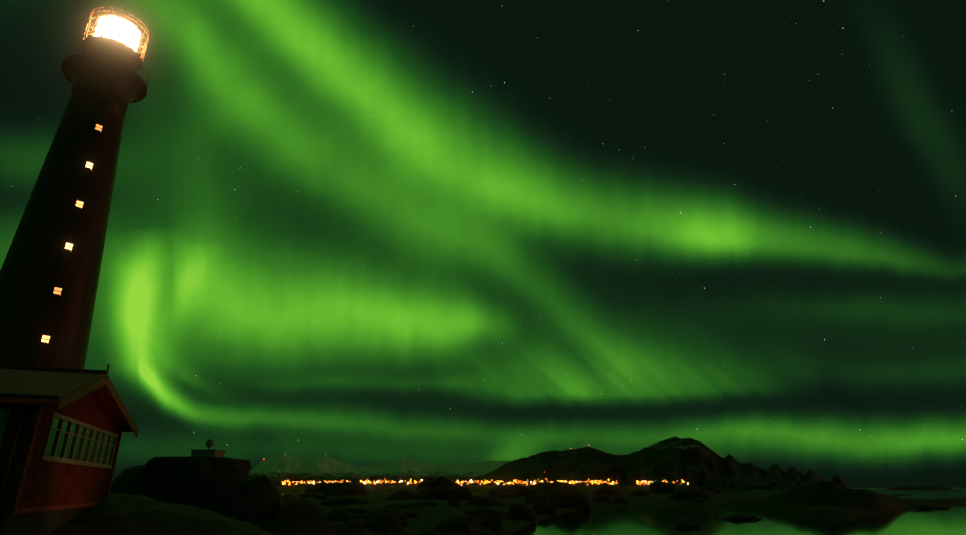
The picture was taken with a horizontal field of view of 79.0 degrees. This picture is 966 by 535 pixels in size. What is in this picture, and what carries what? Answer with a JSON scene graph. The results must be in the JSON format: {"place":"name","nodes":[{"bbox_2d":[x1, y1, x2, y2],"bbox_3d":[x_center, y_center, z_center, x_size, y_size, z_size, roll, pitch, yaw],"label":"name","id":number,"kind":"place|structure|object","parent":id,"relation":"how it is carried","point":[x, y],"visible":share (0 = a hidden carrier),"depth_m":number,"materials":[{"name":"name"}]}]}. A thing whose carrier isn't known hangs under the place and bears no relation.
{"place":"outdoors","nodes":[
{"label":"outdoors","id":0,"kind":"place"},
{"bbox_2d":[247,455,510,486],"bbox_3d":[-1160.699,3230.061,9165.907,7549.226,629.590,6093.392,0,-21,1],"label":"mountains","id":1,"kind":"structure","parent":0,"point":[299,470],"depth_m":9129.24,"materials":[{"name":"stone"}]},
{"bbox_2d":[0,0,965,487],"label":"sky","id":2,"kind":"structure","parent":0,"point":[357,233],"materials":[{"name":"green"}]},
{"bbox_2d":[277,485,715,492],"bbox_3d":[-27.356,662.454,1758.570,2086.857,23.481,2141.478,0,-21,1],"label":"town shore","id":3,"kind":"structure","parent":0,"point":[386,488],"depth_m":1525.85,"materials":[{"name":"black"}]},
{"bbox_2d":[282,472,687,484],"bbox_3d":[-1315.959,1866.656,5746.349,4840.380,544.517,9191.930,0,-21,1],"label":"town lights","id":4,"kind":"object","parent":3,"relation":"on","point":[283,483],"visible":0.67,"depth_m":1708.61},
{"bbox_2d":[284,482,688,485],"bbox_3d":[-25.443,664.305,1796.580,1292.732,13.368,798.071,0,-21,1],"label":"town houses","id":5,"kind":"structure","parent":3,"relation":"on","point":[492,484],"depth_m":1592.21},
{"bbox_2d":[51,481,965,534],"bbox_3d":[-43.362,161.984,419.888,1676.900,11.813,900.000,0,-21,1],"label":"terrain","id":6,"kind":"structure","parent":0,"point":[119,514],"depth_m":180.87,"materials":[{"name":"black plant"}]},
{"bbox_2d":[0,364,138,534],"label":"house","id":7,"kind":"structure","parent":6,"relation":"on","point":[62,430],"depth_m":16.36,"materials":[{"name":"wood"},{"name":"glass"}]},
{"bbox_2d":[0,7,149,368],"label":"lighthouse","id":8,"kind":"object","parent":6,"relation":"on","point":[50,272],"visible":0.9,"depth_m":39.26,"materials":[{"name":"paint"}]},
{"bbox_2d":[110,456,335,534],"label":"knoll rock","id":9,"kind":"object","parent":6,"relation":"on","point":[224,486],"visible":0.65,"depth_m":44.24,"materials":[{"name":"black stone"}]},
{"bbox_2d":[190,439,226,456],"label":"building","id":10,"kind":"structure","parent":9,"relation":"on","point":[208,452],"depth_m":47.60,"materials":[{"name":"grey"}]},
{"bbox_2d":[281,488,965,534],"bbox_3d":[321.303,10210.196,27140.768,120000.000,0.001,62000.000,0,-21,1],"label":"sea water","id":11,"kind":"structure","parent":0,"point":[644,520],"depth_m":148.07,"materials":[{"name":"green liquid"}]},
{"bbox_2d":[282,476,722,534],"bbox_3d":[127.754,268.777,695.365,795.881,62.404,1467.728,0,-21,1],"label":"field rocks","id":12,"kind":"object","parent":11,"relation":"in","point":[391,518],"visible":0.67,"depth_m":231.51,"materials":[{"name":"black stone"}]},
{"bbox_2d":[675,495,949,528],"bbox_3d":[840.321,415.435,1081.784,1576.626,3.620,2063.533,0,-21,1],"label":"rocks","id":13,"kind":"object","parent":11,"relation":"in","point":[742,517],"visible":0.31,"depth_m":158.39,"materials":[{"name":"black stone"}]},
{"bbox_2d":[475,436,822,488],"bbox_3d":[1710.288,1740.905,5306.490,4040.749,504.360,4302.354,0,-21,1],"label":"mountain","id":14,"kind":"structure","parent":0,"point":[691,462],"depth_m":4924.18,"materials":[{"name":"black stone"}]},
{"bbox_2d":[830,475,846,487],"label":"islet","id":15,"kind":"object","parent":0,"point":[837,480],"visible":0.65,"depth_m":4827.10,"materials":[{"name":"black stone"}]}
]}

